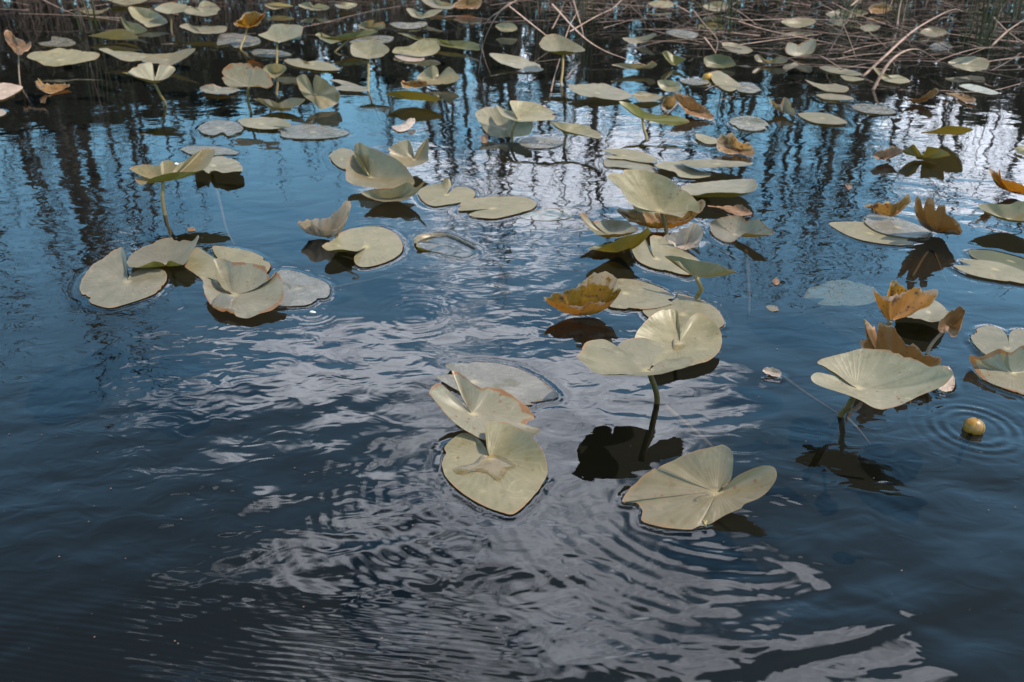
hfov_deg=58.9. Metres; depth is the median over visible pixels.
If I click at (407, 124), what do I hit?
leaf scrap
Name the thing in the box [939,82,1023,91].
dead reed
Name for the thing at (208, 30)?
lily pad
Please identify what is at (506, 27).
lily pad
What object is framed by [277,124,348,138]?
lily pad
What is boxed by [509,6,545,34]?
dead reed
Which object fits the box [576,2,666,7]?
fallen reed
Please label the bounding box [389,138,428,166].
lily pad
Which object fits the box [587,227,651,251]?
lily pad
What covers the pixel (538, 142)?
lily pad
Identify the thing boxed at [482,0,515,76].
dead reed
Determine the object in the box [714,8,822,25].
fallen reed
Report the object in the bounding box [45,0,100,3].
fallen reed
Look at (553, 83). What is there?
dead reed
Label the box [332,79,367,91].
lily pad
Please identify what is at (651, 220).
orange lily pad
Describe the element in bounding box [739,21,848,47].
dead reed
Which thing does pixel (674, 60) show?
lily pad
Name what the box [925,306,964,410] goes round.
withered lily pad
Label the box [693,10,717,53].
dead reed
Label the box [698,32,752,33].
fallen reed
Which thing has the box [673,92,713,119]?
withered lily pad
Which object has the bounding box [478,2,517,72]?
dead reed
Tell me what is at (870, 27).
lily pad
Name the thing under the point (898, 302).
orange lily pad
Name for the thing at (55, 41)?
lily pad
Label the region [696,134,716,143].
lily pad
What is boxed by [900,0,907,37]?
fallen reed
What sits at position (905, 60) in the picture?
fallen reed
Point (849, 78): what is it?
lily pad
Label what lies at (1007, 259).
lily pad
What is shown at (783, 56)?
fallen reed
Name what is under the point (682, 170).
lily pad
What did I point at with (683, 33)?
lily pad
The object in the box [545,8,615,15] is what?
fallen reed
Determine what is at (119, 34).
lily pad
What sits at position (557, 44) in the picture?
lily pad
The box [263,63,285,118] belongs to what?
lily pad
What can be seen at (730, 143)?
orange lily pad
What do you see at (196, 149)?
lily pad
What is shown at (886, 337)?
withered lily pad
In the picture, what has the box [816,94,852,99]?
lily pad
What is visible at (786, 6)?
fallen reed
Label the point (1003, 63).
fallen reed
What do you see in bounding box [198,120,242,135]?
lily pad
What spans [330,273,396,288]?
sunken stalk
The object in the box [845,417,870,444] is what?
sunken stalk
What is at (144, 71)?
lily pad
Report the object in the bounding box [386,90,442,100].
lily pad
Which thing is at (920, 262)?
sunken stalk
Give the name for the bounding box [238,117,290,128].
lily pad
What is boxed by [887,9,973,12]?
fallen reed
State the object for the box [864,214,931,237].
lily pad
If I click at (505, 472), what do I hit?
lily pad
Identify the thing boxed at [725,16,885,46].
dead reed
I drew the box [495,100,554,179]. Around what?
lily pad
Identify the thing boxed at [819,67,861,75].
lily pad
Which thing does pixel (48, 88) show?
orange lily pad
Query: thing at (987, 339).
lily pad
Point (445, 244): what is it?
lily pad
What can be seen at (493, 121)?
lily pad
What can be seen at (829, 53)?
fallen reed
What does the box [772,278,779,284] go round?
leaf scrap
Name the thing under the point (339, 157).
lily pad
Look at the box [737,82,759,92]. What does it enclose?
lily pad
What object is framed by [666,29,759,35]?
fallen reed
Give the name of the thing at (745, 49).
lily pad
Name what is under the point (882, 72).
dead reed
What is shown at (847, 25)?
fallen reed
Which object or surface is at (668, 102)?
orange lily pad
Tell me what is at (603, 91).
lily pad
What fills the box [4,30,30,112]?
withered lily pad
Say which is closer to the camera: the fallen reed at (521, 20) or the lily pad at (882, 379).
the lily pad at (882, 379)
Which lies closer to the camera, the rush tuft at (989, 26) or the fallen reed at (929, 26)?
the rush tuft at (989, 26)
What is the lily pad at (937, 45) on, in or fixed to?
on the water
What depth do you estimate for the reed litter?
5.59 m
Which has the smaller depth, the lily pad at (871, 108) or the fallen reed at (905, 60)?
the lily pad at (871, 108)
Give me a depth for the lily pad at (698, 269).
2.22 m
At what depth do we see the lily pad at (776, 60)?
4.57 m
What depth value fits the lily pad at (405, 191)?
2.83 m
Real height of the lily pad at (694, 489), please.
0.072 m
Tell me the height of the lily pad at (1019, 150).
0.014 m
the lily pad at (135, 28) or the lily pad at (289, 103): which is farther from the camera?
the lily pad at (135, 28)
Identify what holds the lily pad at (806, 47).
on the water
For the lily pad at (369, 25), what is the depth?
5.26 m
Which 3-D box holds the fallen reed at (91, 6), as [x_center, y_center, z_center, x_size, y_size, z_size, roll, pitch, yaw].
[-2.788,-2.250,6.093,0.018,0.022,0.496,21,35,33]
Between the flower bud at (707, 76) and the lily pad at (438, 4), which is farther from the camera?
the lily pad at (438, 4)
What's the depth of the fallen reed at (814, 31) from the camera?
5.10 m
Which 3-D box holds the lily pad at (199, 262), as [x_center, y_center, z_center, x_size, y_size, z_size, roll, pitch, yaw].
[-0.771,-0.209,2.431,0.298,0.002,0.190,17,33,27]
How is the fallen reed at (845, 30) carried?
on the water
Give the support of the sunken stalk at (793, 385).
in the water
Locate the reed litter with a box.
[37,0,1023,60]
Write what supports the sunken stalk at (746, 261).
in the water
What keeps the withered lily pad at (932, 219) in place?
on the water
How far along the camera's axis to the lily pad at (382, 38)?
5.16 m
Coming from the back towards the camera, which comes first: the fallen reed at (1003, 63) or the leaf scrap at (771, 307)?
the fallen reed at (1003, 63)
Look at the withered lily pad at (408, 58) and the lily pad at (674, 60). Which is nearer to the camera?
the lily pad at (674, 60)
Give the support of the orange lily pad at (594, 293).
on the water
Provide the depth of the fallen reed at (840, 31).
4.63 m
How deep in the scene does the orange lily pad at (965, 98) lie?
3.95 m
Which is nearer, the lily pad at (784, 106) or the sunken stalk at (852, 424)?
the sunken stalk at (852, 424)
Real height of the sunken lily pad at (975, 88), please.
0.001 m
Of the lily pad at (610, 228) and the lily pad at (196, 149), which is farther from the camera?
the lily pad at (196, 149)
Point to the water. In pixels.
(527, 212)
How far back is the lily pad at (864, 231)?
2.61 m
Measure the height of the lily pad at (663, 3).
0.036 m
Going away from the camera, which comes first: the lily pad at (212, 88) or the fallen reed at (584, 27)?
the lily pad at (212, 88)
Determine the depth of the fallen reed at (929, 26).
5.37 m
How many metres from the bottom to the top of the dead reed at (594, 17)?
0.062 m
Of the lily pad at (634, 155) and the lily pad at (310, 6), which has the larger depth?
the lily pad at (310, 6)
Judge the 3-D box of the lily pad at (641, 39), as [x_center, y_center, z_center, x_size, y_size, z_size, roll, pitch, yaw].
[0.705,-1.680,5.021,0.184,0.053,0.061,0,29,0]
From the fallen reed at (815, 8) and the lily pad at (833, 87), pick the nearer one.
the lily pad at (833, 87)
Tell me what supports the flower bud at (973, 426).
on the water
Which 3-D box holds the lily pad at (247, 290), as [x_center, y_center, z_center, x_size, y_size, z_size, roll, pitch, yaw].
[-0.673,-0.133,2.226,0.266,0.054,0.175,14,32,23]
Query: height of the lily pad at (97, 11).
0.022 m
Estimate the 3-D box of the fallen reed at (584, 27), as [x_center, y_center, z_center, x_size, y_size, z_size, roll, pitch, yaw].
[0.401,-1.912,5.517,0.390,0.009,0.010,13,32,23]
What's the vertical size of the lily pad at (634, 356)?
0.273 m
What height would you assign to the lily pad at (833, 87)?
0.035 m
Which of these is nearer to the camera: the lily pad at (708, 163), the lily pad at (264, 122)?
the lily pad at (708, 163)
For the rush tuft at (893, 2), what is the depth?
5.64 m
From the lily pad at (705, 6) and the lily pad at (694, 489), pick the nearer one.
the lily pad at (694, 489)
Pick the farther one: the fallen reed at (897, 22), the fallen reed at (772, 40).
the fallen reed at (897, 22)
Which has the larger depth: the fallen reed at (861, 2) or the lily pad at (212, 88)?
the fallen reed at (861, 2)
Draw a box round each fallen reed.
[18,13,116,17]
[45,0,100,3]
[62,0,128,11]
[470,20,559,24]
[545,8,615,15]
[555,24,607,29]
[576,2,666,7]
[595,18,667,22]
[623,0,645,19]
[635,38,711,48]
[652,19,692,29]
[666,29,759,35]
[667,42,771,54]
[694,0,727,41]
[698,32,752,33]
[708,34,803,41]
[714,3,755,23]
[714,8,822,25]
[720,34,819,47]
[742,23,870,38]
[745,64,862,67]
[755,51,804,66]
[763,10,834,14]
[766,2,810,11]
[783,53,876,58]
[795,56,834,60]
[797,0,836,15]
[797,43,907,44]
[805,66,889,69]
[819,4,856,60]
[822,4,886,51]
[825,0,860,57]
[828,58,877,60]
[833,2,884,2]
[839,58,941,69]
[857,22,954,52]
[862,63,989,68]
[863,38,926,43]
[869,60,939,63]
[870,8,928,70]
[871,54,924,58]
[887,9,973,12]
[890,21,959,31]
[894,9,980,12]
[896,0,901,29]
[898,25,1019,41]
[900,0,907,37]
[952,57,1023,68]
[955,4,1004,6]
[958,30,1022,31]
[990,53,1019,70]
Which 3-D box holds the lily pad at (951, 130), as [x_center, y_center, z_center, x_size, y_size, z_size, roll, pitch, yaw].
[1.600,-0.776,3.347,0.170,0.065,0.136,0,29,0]
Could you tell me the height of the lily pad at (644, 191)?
0.283 m
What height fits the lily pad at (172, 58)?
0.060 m
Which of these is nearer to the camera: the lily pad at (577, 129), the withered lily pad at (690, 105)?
the lily pad at (577, 129)
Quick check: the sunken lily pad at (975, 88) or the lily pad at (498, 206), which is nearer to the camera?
the lily pad at (498, 206)
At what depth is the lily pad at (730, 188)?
2.90 m
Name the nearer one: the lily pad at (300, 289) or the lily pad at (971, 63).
the lily pad at (300, 289)
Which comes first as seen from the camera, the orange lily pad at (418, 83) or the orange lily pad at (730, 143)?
the orange lily pad at (730, 143)
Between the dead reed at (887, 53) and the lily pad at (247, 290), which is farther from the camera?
the dead reed at (887, 53)
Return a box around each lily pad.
[0,83,22,99]
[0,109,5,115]
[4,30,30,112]
[27,48,99,65]
[36,79,69,93]
[39,36,75,46]
[80,8,108,13]
[80,248,166,307]
[89,29,137,39]
[99,48,152,60]
[109,0,146,4]
[121,17,146,33]
[122,62,174,136]
[127,235,198,267]
[128,7,167,26]
[129,148,215,237]
[141,48,194,64]
[155,2,186,50]
[180,23,226,33]
[181,146,238,154]
[183,1,219,15]
[185,246,270,282]
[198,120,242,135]
[199,258,283,317]
[200,84,238,93]
[201,156,242,172]
[217,33,260,47]
[222,63,272,144]
[234,11,265,63]
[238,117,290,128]
[251,49,291,56]
[254,98,304,108]
[258,24,302,91]
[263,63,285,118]
[265,3,292,8]
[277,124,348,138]
[278,270,329,305]
[284,58,339,70]
[297,74,339,108]
[297,200,350,237]
[299,2,328,10]
[315,30,377,77]
[322,226,402,266]
[330,148,355,168]
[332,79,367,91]
[336,2,356,8]
[346,142,414,188]
[350,35,393,42]
[350,40,388,120]
[358,20,384,29]
[361,181,424,201]
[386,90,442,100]
[389,21,426,28]
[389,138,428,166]
[392,39,439,56]
[395,55,424,61]
[399,33,479,50]
[401,79,427,88]
[406,8,441,17]
[414,233,476,259]
[417,65,459,84]
[418,178,474,205]
[422,0,455,8]
[429,371,539,439]
[438,362,556,404]
[442,421,546,513]
[452,0,481,8]
[459,196,535,218]
[475,107,532,137]
[489,53,543,71]
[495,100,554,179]
[496,23,516,31]
[519,137,562,147]
[521,208,571,220]
[539,34,584,114]
[544,271,620,314]
[548,122,600,184]
[568,83,632,99]
[577,338,694,461]
[580,212,638,237]
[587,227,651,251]
[603,148,657,162]
[604,158,656,171]
[608,169,699,280]
[610,279,674,308]
[612,61,656,68]
[616,199,705,228]
[619,101,688,161]
[622,445,776,528]
[623,33,655,43]
[632,235,698,274]
[633,91,661,101]
[635,309,721,365]
[643,294,723,332]
[648,0,672,7]
[655,161,710,177]
[657,80,680,91]
[661,96,675,110]
[663,51,685,65]
[664,222,702,249]
[665,256,735,298]
[666,30,698,37]
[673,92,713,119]
[677,159,752,167]
[679,78,708,84]
[681,179,757,196]
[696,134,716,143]
[699,22,723,29]
[703,1,730,10]
[704,54,735,67]
[709,204,751,215]
[710,215,773,241]
[711,71,740,90]
[717,132,754,156]
[722,42,752,53]
[729,116,767,130]
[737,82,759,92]
[754,54,787,63]
[763,367,781,376]
[769,97,795,115]
[781,17,814,27]
[785,39,815,55]
[798,112,846,123]
[801,348,952,482]
[804,280,878,305]
[806,80,848,91]
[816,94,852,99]
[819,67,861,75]
[826,9,867,17]
[829,14,847,25]
[829,222,912,244]
[840,75,863,80]
[852,104,895,113]
[860,24,879,30]
[860,319,940,366]
[863,194,910,216]
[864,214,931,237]
[869,3,891,13]
[872,280,937,325]
[873,66,909,82]
[873,146,902,159]
[903,88,937,102]
[903,144,949,157]
[907,300,948,321]
[914,196,962,234]
[920,27,946,36]
[922,126,972,134]
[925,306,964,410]
[929,42,952,50]
[939,366,954,391]
[946,93,975,103]
[948,56,988,70]
[953,259,1023,282]
[959,84,998,94]
[969,250,1023,270]
[970,346,1023,394]
[971,326,1023,353]
[978,201,1023,222]
[989,169,1023,194]
[1014,146,1023,154]
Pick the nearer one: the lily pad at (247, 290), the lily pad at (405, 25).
the lily pad at (247, 290)
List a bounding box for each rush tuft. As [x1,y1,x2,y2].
[71,0,101,41]
[521,0,558,25]
[569,0,606,31]
[697,0,737,42]
[757,0,789,16]
[835,0,868,37]
[882,0,914,31]
[957,0,1017,60]
[996,0,1023,30]
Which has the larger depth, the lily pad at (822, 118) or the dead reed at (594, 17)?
the dead reed at (594, 17)
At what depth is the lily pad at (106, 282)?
2.33 m
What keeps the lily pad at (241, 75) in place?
on the water
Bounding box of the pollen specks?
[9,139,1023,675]
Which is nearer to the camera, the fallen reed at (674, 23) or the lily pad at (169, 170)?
the lily pad at (169, 170)
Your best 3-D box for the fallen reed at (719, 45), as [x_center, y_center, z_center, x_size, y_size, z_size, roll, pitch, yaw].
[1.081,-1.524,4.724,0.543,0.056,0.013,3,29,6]
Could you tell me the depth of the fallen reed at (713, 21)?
4.87 m
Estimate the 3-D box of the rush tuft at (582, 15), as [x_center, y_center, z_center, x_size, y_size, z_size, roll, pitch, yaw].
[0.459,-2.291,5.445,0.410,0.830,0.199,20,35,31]
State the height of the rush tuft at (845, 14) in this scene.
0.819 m
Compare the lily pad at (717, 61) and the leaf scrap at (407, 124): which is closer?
the leaf scrap at (407, 124)
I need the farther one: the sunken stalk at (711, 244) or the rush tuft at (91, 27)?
the rush tuft at (91, 27)
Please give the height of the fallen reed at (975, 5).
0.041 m
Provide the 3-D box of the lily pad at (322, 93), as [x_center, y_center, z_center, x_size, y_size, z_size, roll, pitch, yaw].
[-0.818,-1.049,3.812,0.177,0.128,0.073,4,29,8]
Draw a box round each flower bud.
[702,73,712,91]
[956,417,984,463]
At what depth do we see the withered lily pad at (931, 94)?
3.89 m
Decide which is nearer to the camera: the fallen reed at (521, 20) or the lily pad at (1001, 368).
the lily pad at (1001, 368)
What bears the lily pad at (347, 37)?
on the water
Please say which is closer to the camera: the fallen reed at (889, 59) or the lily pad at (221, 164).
the lily pad at (221, 164)
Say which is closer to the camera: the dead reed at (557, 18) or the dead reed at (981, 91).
the dead reed at (981, 91)
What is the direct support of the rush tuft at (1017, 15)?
on the water
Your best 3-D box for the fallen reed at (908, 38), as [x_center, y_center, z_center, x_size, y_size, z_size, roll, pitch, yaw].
[1.831,-1.417,4.273,0.346,0.292,0.012,-2,29,-4]
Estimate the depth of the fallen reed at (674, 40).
5.01 m
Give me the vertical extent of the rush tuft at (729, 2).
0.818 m
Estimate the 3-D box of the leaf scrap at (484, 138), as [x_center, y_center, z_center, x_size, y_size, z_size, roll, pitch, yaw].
[-0.105,-0.767,3.416,0.028,0.024,0.055,-6,30,-11]
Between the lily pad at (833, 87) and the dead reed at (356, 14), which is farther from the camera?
the dead reed at (356, 14)
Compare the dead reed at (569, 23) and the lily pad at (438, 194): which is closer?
the lily pad at (438, 194)
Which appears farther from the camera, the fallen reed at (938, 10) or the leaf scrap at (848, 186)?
the fallen reed at (938, 10)
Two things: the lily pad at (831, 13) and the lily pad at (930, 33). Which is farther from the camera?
the lily pad at (831, 13)
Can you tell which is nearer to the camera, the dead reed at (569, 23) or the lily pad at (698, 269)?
the lily pad at (698, 269)
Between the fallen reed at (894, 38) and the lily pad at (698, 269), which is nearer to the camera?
the lily pad at (698, 269)
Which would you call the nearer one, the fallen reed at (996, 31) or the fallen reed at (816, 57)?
the fallen reed at (816, 57)
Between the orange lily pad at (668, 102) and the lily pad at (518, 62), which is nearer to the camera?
the orange lily pad at (668, 102)
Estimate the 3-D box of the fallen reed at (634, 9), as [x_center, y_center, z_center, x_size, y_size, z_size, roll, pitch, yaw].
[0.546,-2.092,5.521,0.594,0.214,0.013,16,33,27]
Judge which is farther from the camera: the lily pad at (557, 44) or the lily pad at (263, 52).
the lily pad at (263, 52)
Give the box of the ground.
[0,0,1023,681]
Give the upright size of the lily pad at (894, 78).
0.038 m
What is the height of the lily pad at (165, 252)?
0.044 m
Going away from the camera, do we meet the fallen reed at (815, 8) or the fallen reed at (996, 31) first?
the fallen reed at (996, 31)
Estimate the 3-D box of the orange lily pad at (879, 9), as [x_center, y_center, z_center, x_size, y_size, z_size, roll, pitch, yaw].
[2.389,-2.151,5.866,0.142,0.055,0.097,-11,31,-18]
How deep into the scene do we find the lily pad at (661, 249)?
2.48 m
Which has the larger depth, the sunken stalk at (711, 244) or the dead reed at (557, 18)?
the dead reed at (557, 18)
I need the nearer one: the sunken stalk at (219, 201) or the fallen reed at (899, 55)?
the sunken stalk at (219, 201)
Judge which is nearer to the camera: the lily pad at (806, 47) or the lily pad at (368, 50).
the lily pad at (368, 50)
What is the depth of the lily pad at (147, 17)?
5.54 m
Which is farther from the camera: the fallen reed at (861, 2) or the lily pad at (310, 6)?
the fallen reed at (861, 2)
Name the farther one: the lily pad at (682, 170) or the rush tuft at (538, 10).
the rush tuft at (538, 10)
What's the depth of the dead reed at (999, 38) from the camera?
4.61 m
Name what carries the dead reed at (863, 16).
on the water
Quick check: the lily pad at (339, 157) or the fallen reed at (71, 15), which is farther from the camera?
the fallen reed at (71, 15)
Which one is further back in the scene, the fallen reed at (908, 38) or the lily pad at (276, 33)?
the lily pad at (276, 33)
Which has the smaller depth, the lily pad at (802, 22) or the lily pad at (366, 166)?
the lily pad at (366, 166)
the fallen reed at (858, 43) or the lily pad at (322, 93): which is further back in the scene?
the fallen reed at (858, 43)
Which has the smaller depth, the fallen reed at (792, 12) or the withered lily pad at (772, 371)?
the withered lily pad at (772, 371)
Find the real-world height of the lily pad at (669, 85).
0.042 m
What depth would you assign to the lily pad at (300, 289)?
2.29 m
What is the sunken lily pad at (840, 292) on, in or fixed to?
on the water
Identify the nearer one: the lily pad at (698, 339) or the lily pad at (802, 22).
the lily pad at (698, 339)
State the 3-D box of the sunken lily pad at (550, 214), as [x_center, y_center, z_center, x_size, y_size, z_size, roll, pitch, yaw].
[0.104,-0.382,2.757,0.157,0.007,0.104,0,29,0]
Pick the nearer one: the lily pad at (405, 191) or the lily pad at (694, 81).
the lily pad at (405, 191)
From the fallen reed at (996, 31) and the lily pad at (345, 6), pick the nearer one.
the fallen reed at (996, 31)
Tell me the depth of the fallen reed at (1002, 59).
4.62 m
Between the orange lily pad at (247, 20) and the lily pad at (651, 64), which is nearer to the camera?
the lily pad at (651, 64)
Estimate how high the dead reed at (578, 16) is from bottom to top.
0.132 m
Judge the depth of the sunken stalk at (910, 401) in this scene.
1.97 m
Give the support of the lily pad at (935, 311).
on the water
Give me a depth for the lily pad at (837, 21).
5.53 m
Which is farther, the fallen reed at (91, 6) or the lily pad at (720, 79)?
the fallen reed at (91, 6)
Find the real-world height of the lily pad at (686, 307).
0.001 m
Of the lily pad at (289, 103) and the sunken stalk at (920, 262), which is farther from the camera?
the lily pad at (289, 103)
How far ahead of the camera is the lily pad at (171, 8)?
5.50 m
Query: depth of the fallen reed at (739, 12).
5.45 m
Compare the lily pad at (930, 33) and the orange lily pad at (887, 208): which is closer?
the orange lily pad at (887, 208)
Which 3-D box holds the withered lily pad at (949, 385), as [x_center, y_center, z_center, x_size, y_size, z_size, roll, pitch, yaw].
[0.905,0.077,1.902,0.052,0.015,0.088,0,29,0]
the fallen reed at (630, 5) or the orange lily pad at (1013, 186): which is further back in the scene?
the fallen reed at (630, 5)
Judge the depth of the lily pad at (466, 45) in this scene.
4.91 m
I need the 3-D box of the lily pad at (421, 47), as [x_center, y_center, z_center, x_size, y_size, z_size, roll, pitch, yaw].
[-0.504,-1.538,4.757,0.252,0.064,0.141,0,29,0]
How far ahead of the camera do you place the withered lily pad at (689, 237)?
2.51 m
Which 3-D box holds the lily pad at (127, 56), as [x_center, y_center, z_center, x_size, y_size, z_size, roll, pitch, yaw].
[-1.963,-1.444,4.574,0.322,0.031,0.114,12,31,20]
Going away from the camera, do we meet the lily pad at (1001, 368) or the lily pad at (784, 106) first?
the lily pad at (1001, 368)
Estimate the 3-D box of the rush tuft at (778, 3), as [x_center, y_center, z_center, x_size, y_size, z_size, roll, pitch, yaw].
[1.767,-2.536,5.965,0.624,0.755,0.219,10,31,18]
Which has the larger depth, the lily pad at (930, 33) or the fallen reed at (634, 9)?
the fallen reed at (634, 9)
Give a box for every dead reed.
[303,2,425,26]
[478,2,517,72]
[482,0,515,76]
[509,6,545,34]
[548,59,559,100]
[551,3,563,28]
[551,4,644,64]
[569,0,620,31]
[573,0,583,35]
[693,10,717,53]
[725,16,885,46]
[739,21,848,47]
[832,2,906,31]
[861,9,962,76]
[872,49,939,90]
[933,47,992,62]
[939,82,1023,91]
[991,20,1023,45]
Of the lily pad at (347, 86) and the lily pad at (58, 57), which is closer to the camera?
the lily pad at (347, 86)
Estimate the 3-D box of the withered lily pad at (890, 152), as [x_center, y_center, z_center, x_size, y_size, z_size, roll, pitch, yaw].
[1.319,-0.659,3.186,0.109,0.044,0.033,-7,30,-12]
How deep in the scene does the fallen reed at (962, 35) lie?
5.09 m
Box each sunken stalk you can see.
[211,174,234,244]
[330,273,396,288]
[661,404,713,447]
[702,236,751,266]
[743,249,750,319]
[781,376,837,413]
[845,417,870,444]
[906,352,924,415]
[911,249,954,298]
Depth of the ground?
2.50 m
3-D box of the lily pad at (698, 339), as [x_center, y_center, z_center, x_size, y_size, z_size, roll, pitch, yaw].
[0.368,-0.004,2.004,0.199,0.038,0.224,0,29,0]
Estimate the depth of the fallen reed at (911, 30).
4.79 m
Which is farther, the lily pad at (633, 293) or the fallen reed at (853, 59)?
the fallen reed at (853, 59)
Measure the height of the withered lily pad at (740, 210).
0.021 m
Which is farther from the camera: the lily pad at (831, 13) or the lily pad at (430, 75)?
the lily pad at (831, 13)
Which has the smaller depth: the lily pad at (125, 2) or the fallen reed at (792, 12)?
the fallen reed at (792, 12)
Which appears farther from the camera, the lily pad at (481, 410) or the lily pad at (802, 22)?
the lily pad at (802, 22)
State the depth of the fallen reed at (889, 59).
4.37 m
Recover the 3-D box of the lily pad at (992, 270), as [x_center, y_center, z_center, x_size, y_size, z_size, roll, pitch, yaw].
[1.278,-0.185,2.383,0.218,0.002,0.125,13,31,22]
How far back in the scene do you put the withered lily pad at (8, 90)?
4.11 m
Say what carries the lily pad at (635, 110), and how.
on the water
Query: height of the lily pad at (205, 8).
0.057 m
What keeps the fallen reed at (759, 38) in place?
on the water
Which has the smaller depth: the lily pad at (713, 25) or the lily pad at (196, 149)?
the lily pad at (196, 149)
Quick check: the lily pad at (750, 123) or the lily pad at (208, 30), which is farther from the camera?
the lily pad at (208, 30)
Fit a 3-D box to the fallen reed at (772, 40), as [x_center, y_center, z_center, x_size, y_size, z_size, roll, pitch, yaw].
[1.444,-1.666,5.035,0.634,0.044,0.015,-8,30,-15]
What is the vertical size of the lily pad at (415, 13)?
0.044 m
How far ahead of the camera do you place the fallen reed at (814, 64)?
4.26 m
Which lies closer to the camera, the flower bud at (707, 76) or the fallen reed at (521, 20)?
the flower bud at (707, 76)
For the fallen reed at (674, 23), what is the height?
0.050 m
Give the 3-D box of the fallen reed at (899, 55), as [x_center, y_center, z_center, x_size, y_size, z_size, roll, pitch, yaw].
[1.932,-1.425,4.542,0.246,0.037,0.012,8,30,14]
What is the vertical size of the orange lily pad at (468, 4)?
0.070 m
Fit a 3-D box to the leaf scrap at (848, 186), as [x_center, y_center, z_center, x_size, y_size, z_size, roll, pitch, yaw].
[1.102,-0.508,2.964,0.020,0.010,0.045,0,29,0]
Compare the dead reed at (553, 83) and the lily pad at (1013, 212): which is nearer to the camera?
the lily pad at (1013, 212)
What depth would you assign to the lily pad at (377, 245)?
2.53 m
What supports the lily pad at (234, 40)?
on the water
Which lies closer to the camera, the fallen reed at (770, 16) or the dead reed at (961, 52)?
the dead reed at (961, 52)
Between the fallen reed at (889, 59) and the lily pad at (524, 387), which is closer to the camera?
the lily pad at (524, 387)
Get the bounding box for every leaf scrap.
[392,118,414,131]
[480,134,487,142]
[766,305,778,310]
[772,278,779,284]
[845,183,851,189]
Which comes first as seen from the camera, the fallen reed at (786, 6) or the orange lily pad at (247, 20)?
the orange lily pad at (247, 20)
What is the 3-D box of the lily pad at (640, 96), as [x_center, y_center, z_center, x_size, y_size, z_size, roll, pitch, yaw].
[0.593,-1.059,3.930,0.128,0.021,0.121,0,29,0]
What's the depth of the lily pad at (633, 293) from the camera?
2.25 m
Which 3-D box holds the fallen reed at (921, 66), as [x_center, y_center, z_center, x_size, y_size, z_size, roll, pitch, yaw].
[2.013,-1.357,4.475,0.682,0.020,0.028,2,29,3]
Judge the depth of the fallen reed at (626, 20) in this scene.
5.47 m
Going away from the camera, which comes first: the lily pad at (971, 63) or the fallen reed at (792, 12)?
the lily pad at (971, 63)
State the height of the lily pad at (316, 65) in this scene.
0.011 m
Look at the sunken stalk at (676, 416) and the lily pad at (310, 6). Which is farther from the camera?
the lily pad at (310, 6)
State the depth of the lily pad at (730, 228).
2.60 m
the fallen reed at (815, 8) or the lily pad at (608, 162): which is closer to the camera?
the lily pad at (608, 162)
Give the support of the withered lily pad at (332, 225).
on the water
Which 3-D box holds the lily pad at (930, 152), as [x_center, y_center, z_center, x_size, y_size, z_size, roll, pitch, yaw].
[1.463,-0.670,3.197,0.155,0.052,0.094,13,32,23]

